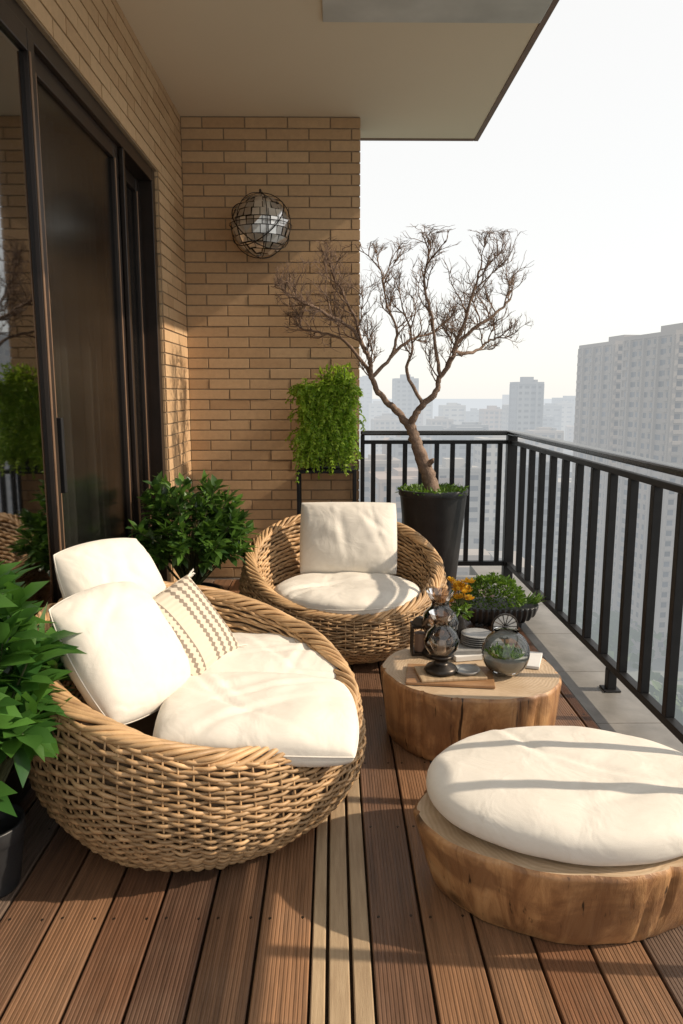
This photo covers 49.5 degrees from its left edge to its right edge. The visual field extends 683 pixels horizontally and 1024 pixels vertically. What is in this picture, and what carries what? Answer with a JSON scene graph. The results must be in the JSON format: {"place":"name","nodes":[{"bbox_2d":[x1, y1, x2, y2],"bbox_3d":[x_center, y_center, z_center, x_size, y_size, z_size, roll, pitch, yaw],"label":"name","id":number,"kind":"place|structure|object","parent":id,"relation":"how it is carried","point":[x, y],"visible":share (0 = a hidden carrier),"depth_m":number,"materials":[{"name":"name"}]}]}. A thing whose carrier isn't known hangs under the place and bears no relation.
{"place":"outdoors","nodes":[
{"label":"outdoors","id":0,"kind":"place"},
{"bbox_2d":[371,416,400,453],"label":"city tower","id":1,"kind":"structure","parent":0,"point":[387,423],"depth_m":589.36,"materials":[{"name":"grey concrete"}]},
{"bbox_2d":[419,401,432,424],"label":"city tower","id":2,"kind":"structure","parent":0,"point":[428,411],"depth_m":788.55,"materials":[{"name":"grey concrete"}]},
{"bbox_2d":[206,566,682,752],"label":"balcony stone kerb","id":3,"kind":"structure","parent":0,"point":[573,661],"depth_m":3.70,"materials":[{"name":"tile"}]},
{"bbox_2d":[15,0,191,581],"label":"brick wall","id":4,"kind":"structure","parent":3,"relation":"on","point":[97,46],"depth_m":4.38,"materials":[{"name":"beige brick"}]},
{"bbox_2d":[117,0,558,140],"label":"balcony ceiling","id":5,"kind":"structure","parent":4,"relation":"on","point":[415,70],"depth_m":4.26,"materials":[{"name":"paint"}]},
{"bbox_2d":[180,116,360,577],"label":"brick wall","id":6,"kind":"structure","parent":3,"relation":"on","point":[250,362],"depth_m":5.36,"materials":[{"name":"beige brick"}]},
{"bbox_2d":[229,189,291,258],"bbox_3d":[-0.551,-1.966,5.057,0.430,0.454,0.455,0,9,-1],"label":"globe wall lamp","id":7,"kind":"object","parent":6,"relation":"attached to","point":[259,226],"visible":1,"depth_m":4.92,"materials":[{"name":"metal"}]},
{"bbox_2d":[0,579,682,1023],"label":"wooden deck","id":8,"kind":"structure","parent":3,"relation":"on","point":[346,911],"depth_m":1.90,"materials":[{"name":"brown wood"}]},
{"bbox_2d":[0,559,86,898],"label":"potted umbrella plant","id":9,"kind":"object","parent":8,"relation":"on","point":[29,651],"visible":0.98,"depth_m":1.97,"materials":[{"name":"green plant"}]},
{"bbox_2d":[0,0,169,803],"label":"frame","id":10,"kind":"object","parent":8,"relation":"on","point":[50,71],"visible":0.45,"depth_m":3.85,"materials":[{"name":"brown metal"}]},
{"bbox_2d":[57,418,67,492],"bbox_3d":[-1.119,-0.225,2.952,0.030,0.300,0.025,0,9,-1],"label":"handle","id":11,"kind":"object","parent":10,"relation":"attached to","point":[62,455],"visible":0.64,"depth_m":2.94,"materials":[{"name":"black metal"}]},
{"bbox_2d":[0,26,145,764],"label":"glass","id":12,"kind":"object","parent":10,"relation":"attached to","point":[77,200],"visible":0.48,"depth_m":3.07,"materials":[{"name":"clear glass"}]},
{"bbox_2d":[126,470,263,589],"bbox_3d":[-0.793,0.257,4.112,0.717,0.979,0.840,0,9,-1],"label":"potted shrub","id":13,"kind":"object","parent":8,"relation":"on","point":[218,536],"visible":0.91,"depth_m":3.96,"materials":[{"name":"green plant"}]},
{"bbox_2d":[27,581,366,871],"bbox_3d":[-0.490,0.665,2.549,1.156,0.690,1.154,0,9,-1],"label":"wicker loveseat","id":14,"kind":"object","parent":8,"relation":"on","point":[255,747],"visible":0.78,"depth_m":2.12,"materials":[{"name":"wicker"}]},
{"bbox_2d":[53,538,166,598],"bbox_3d":[-0.814,0.296,2.675,0.285,0.378,0.419,5,11,30],"label":"throw pillow","id":15,"kind":"object","parent":14,"relation":"on","point":[83,566],"visible":0.42,"depth_m":2.60,"materials":[{"name":"beige fabric"}]},
{"bbox_2d":[48,581,190,724],"bbox_3d":[-0.696,0.434,2.367,0.317,0.394,0.448,4,10,23],"label":"throw pillow","id":16,"kind":"object","parent":14,"relation":"on","point":[132,665],"visible":0.87,"depth_m":2.24,"materials":[{"name":"beige fabric"}]},
{"bbox_2d":[153,569,247,675],"bbox_3d":[-0.559,0.446,2.631,0.231,0.418,0.472,6,11,31],"label":"patterned pillow","id":17,"kind":"object","parent":14,"relation":"on","point":[201,629],"visible":0.44,"depth_m":2.62,"materials":[{"name":"fabric"}]},
{"bbox_2d":[285,362,365,514],"bbox_3d":[-0.112,-0.253,5.273,0.572,1.613,0.429,0,9,-1],"label":"fern planter stand","id":18,"kind":"object","parent":8,"relation":"on","point":[326,435],"visible":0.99,"depth_m":5.10,"materials":[{"name":"green plant"}]},
{"bbox_2d":[239,514,447,664],"bbox_3d":[0.014,0.406,4.179,1.181,0.674,1.185,0,9,-1],"label":"wicker armchair","id":19,"kind":"object","parent":8,"relation":"on","point":[357,618],"visible":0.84,"depth_m":3.84,"materials":[{"name":"wicker"}]},
{"bbox_2d":[300,502,396,574],"bbox_3d":[0.041,0.153,4.341,0.570,0.408,0.252,0,9,-1],"label":"throw pillow","id":20,"kind":"object","parent":19,"relation":"on","point":[335,537],"visible":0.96,"depth_m":4.27,"materials":[{"name":"beige fabric"}]},
{"bbox_2d":[271,223,533,588],"bbox_3d":[0.412,-0.634,5.043,1.768,2.439,0.853,0,9,-1],"label":"bare potted tree","id":21,"kind":"object","parent":8,"relation":"on","point":[432,510],"visible":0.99,"depth_m":4.96,"materials":[{"name":"brown plant"}]},
{"bbox_2d":[380,647,561,760],"bbox_3d":[0.519,0.775,3.068,0.717,0.281,0.676,0,9,-1],"label":"stump coffee table","id":22,"kind":"object","parent":8,"relation":"on","point":[430,723],"visible":0.58,"depth_m":2.80,"materials":[{"name":"brown wood"}]},
{"bbox_2d":[410,616,425,655],"bbox_3d":[0.340,0.528,3.190,0.090,0.163,0.090,0,9,-1],"label":"candle box lantern","id":23,"kind":"object","parent":22,"relation":"on","point":[417,645],"visible":0.71,"depth_m":3.17,"materials":[{"name":"metal"}]},
{"bbox_2d":[421,588,458,658],"bbox_3d":[0.420,0.474,3.162,0.161,0.280,0.161,0,9,-1],"label":"glass candle lantern","id":24,"kind":"object","parent":22,"relation":"on","point":[440,598],"visible":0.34,"depth_m":3.12,"materials":[{"name":"glass"}]},
{"bbox_2d":[406,664,494,688],"bbox_3d":[0.428,0.641,2.925,0.342,0.024,0.204,1,9,7],"label":"wooden serving board","id":25,"kind":"object","parent":22,"relation":"on","point":[417,674],"visible":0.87,"depth_m":2.86,"materials":[{"name":"brown wood"}]},
{"bbox_2d":[424,609,459,676],"bbox_3d":[0.393,0.510,2.904,0.139,0.241,0.139,0,9,-1],"label":"glass candle lantern","id":26,"kind":"object","parent":25,"relation":"on","point":[441,640],"visible":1,"depth_m":2.86,"materials":[{"name":"glass"}]},
{"bbox_2d":[456,664,479,675],"bbox_3d":[0.493,0.623,2.913,0.104,0.015,0.104,0,9,-1],"label":"glass dish","id":27,"kind":"object","parent":25,"relation":"on","point":[467,669],"visible":0.94,"depth_m":2.92,"materials":[{"name":"grey glass"}]},
{"bbox_2d":[447,576,475,639],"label":"flowers","id":28,"kind":"object","parent":22,"relation":"on","point":[459,608],"visible":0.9,"depth_m":3.25,"materials":[{"name":"plant"}]},
{"bbox_2d":[452,638,504,661],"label":"stacked books","id":29,"kind":"object","parent":22,"relation":"on","point":[463,652],"visible":0.3,"depth_m":3.11,"materials":[{"name":"white paper"}]},
{"bbox_2d":[460,628,492,646],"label":"stacked plates","id":30,"kind":"object","parent":29,"relation":"on","point":[475,637],"visible":0.84,"depth_m":3.18,"materials":[{"name":"grey ceramic"}]},
{"bbox_2d":[492,613,518,643],"bbox_3d":[0.710,0.522,3.213,0.105,0.168,0.060,5,10,27],"label":"round fan ornament","id":31,"kind":"object","parent":22,"relation":"on","point":[506,621],"visible":0.58,"depth_m":3.21,"materials":[{"name":"paper"}]},
{"bbox_2d":[481,627,529,676],"bbox_3d":[0.653,0.558,2.945,0.190,0.183,0.190,0,9,-1],"label":"glass terrarium","id":32,"kind":"object","parent":22,"relation":"on","point":[506,659],"visible":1,"depth_m":2.93,"materials":[{"name":"clear glass"}]},
{"bbox_2d":[525,651,542,669],"bbox_3d":[0.776,0.618,3.108,0.120,0.012,0.180,3,10,19],"label":"white notebook","id":33,"kind":"object","parent":22,"relation":"on","point":[534,662],"visible":0.45,"depth_m":3.08,"materials":[{"name":"paper"}]},
{"bbox_2d":[457,570,545,627],"bbox_3d":[0.970,0.527,4.514,0.540,0.338,0.290,0,9,-1],"label":"ribbed planter","id":34,"kind":"object","parent":8,"relation":"on","point":[488,610],"visible":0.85,"depth_m":4.44,"materials":[{"name":"green plant"}]},
{"bbox_2d":[413,726,682,944],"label":"stump ottoman","id":35,"kind":"object","parent":8,"relation":"on","point":[572,835],"visible":1,"depth_m":1.91,"materials":[{"name":"beige fabric"}]},
{"bbox_2d":[360,430,682,743],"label":"balcony railing","id":36,"kind":"object","parent":3,"relation":"on","point":[664,713],"visible":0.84,"depth_m":3.88,"materials":[{"name":"metal"}]},
{"bbox_2d":[438,403,465,423],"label":"city tower","id":37,"kind":"structure","parent":0,"point":[456,412],"depth_m":707.21,"materials":[{"name":"grey concrete"}]},
{"bbox_2d":[451,422,488,429],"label":"city tower","id":38,"kind":"structure","parent":0,"point":[473,424],"depth_m":424.64,"materials":[{"name":"grey concrete"}]},
{"bbox_2d":[465,408,478,421],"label":"city tower","id":39,"kind":"structure","parent":0,"point":[472,414],"depth_m":789.71,"materials":[{"name":"grey concrete"}]},
{"bbox_2d":[479,406,501,429],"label":"city tower","id":40,"kind":"structure","parent":0,"point":[491,416],"depth_m":590.91,"materials":[{"name":"grey concrete"}]},
{"bbox_2d":[359,0,682,398],"label":"sky","id":41,"kind":"structure","parent":0,"point":[582,152],"materials":[{"name":"white"}]},
{"bbox_2d":[508,377,543,431],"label":"city tower","id":42,"kind":"structure","parent":0,"point":[526,400],"depth_m":451.03,"materials":[{"name":"grey concrete"}]},
{"bbox_2d":[372,399,682,700],"bbox_3d":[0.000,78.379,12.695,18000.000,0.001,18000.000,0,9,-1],"label":"ground","id":43,"kind":"structure","parent":0,"point":[658,665],"depth_m":294.15,"materials":[{"name":"grey"}]},
{"bbox_2d":[359,376,371,457],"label":"city tower","id":44,"kind":"structure","parent":43,"relation":"on","point":[365,387],"depth_m":885.15,"materials":[{"name":"grey concrete"}]},
{"bbox_2d":[368,401,389,453],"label":"city tower","id":45,"kind":"structure","parent":43,"relation":"on","point":[377,408],"depth_m":883.20,"materials":[{"name":"grey concrete"}]},
{"bbox_2d":[358,454,401,501],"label":"city tower","id":46,"kind":"structure","parent":43,"relation":"on","point":[381,462],"depth_m":265.42,"materials":[{"name":"grey concrete"}]},
{"bbox_2d":[374,413,393,418],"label":"city block","id":47,"kind":"structure","parent":43,"relation":"on","point":[383,414],"depth_m":616.82,"materials":[{"name":"grey concrete"}]},
{"bbox_2d":[392,374,418,429],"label":"city tower","id":48,"kind":"structure","parent":43,"relation":"on","point":[405,400],"depth_m":606.27,"materials":[{"name":"grey concrete"}]},
{"bbox_2d":[382,435,431,458],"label":"city block","id":49,"kind":"structure","parent":43,"relation":"on","point":[384,448],"depth_m":349.83,"materials":[{"name":"grey concrete"}]},
{"bbox_2d":[389,435,429,466],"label":"city tower","id":50,"kind":"structure","parent":43,"relation":"on","point":[397,451],"depth_m":334.38,"materials":[{"name":"grey concrete"}]},
{"bbox_2d":[368,467,463,522],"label":"city block","id":51,"kind":"structure","parent":43,"relation":"on","point":[396,482],"depth_m":243.83,"materials":[{"name":"grey concrete"}]},
{"bbox_2d":[418,410,422,424],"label":"city block","id":52,"kind":"structure","parent":43,"relation":"on","point":[420,419],"depth_m":717.31,"materials":[{"name":"grey concrete"}]},
{"bbox_2d":[396,425,451,464],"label":"city block","id":53,"kind":"structure","parent":43,"relation":"on","point":[430,427],"depth_m":430.17,"materials":[{"name":"grey concrete"}]},
{"bbox_2d":[426,416,453,427],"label":"city tower","id":54,"kind":"structure","parent":43,"relation":"on","point":[445,422],"depth_m":551.12,"materials":[{"name":"grey concrete"}]},
{"bbox_2d":[432,458,480,525],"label":"city tower","id":55,"kind":"structure","parent":43,"relation":"on","point":[475,487],"depth_m":247.17,"materials":[{"name":"grey concrete"}]},
{"bbox_2d":[435,427,488,464],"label":"city block","id":56,"kind":"structure","parent":43,"relation":"on","point":[444,450],"depth_m":376.30,"materials":[{"name":"grey concrete"}]},
{"bbox_2d":[460,521,516,550],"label":"city block","id":57,"kind":"structure","parent":43,"relation":"on","point":[489,534],"depth_m":239.66,"materials":[{"name":"grey concrete"}]},
{"bbox_2d":[457,549,533,581],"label":"city block","id":58,"kind":"structure","parent":43,"relation":"on","point":[473,555],"depth_m":185.40,"materials":[{"name":"grey concrete"}]},
{"bbox_2d":[473,435,524,521],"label":"city tower","id":59,"kind":"structure","parent":43,"relation":"on","point":[491,476],"depth_m":325.82,"materials":[{"name":"grey concrete"}]},
{"bbox_2d":[501,405,508,429],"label":"city block","id":60,"kind":"structure","parent":43,"relation":"on","point":[505,415],"depth_m":566.31,"materials":[{"name":"grey concrete"}]},
{"bbox_2d":[502,395,508,404],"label":"city block","id":61,"kind":"structure","parent":43,"relation":"on","point":[505,399],"depth_m":1265.89,"materials":[{"name":"grey concrete"}]},
{"bbox_2d":[514,457,557,599],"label":"city tower","id":62,"kind":"structure","parent":43,"relation":"on","point":[534,518],"depth_m":230.59,"materials":[{"name":"grey concrete"}]},
{"bbox_2d":[543,414,554,427],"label":"city block","id":63,"kind":"structure","parent":43,"relation":"on","point":[548,421],"depth_m":638.10,"materials":[{"name":"grey concrete"}]},
{"bbox_2d":[553,478,571,585],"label":"city block","id":64,"kind":"structure","parent":43,"relation":"on","point":[557,527],"depth_m":302.89,"materials":[{"name":"grey concrete"}]},
{"bbox_2d":[552,396,575,425],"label":"city block","id":65,"kind":"structure","parent":43,"relation":"on","point":[570,399],"depth_m":862.00,"materials":[{"name":"grey concrete"}]},
{"bbox_2d":[563,449,572,469],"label":"city block","id":66,"kind":"structure","parent":43,"relation":"on","point":[567,451],"depth_m":610.02,"materials":[{"name":"grey concrete"}]},
{"bbox_2d":[565,426,573,441],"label":"city block","id":67,"kind":"structure","parent":43,"relation":"on","point":[569,433],"depth_m":690.74,"materials":[{"name":"grey concrete"}]},
{"bbox_2d":[566,335,635,618],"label":"apartment tower","id":68,"kind":"structure","parent":43,"relation":"on","point":[598,381],"depth_m":259.42,"materials":[{"name":"grey concrete"}]},
{"bbox_2d":[552,574,682,724],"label":"distant trees","id":69,"kind":"object","parent":43,"relation":"on","point":[656,690],"visible":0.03,"depth_m":217.84,"materials":[{"name":"grey plant"}]},
{"bbox_2d":[610,323,682,658],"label":"apartment tower","id":70,"kind":"structure","parent":43,"relation":"on","point":[650,421],"depth_m":222.66,"materials":[{"name":"grey concrete"}]},
{"bbox_2d":[524,427,563,473],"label":"city tower","id":71,"kind":"structure","parent":0,"point":[551,432],"depth_m":414.51,"materials":[{"name":"grey concrete"}]},
{"bbox_2d":[543,403,561,429],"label":"city tower","id":72,"kind":"structure","parent":0,"point":[552,409],"depth_m":689.93,"materials":[{"name":"grey concrete"}]},
{"bbox_2d":[555,401,573,440],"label":"city tower","id":73,"kind":"structure","parent":0,"point":[567,413],"depth_m":790.90,"materials":[{"name":"grey concrete"}]}
]}

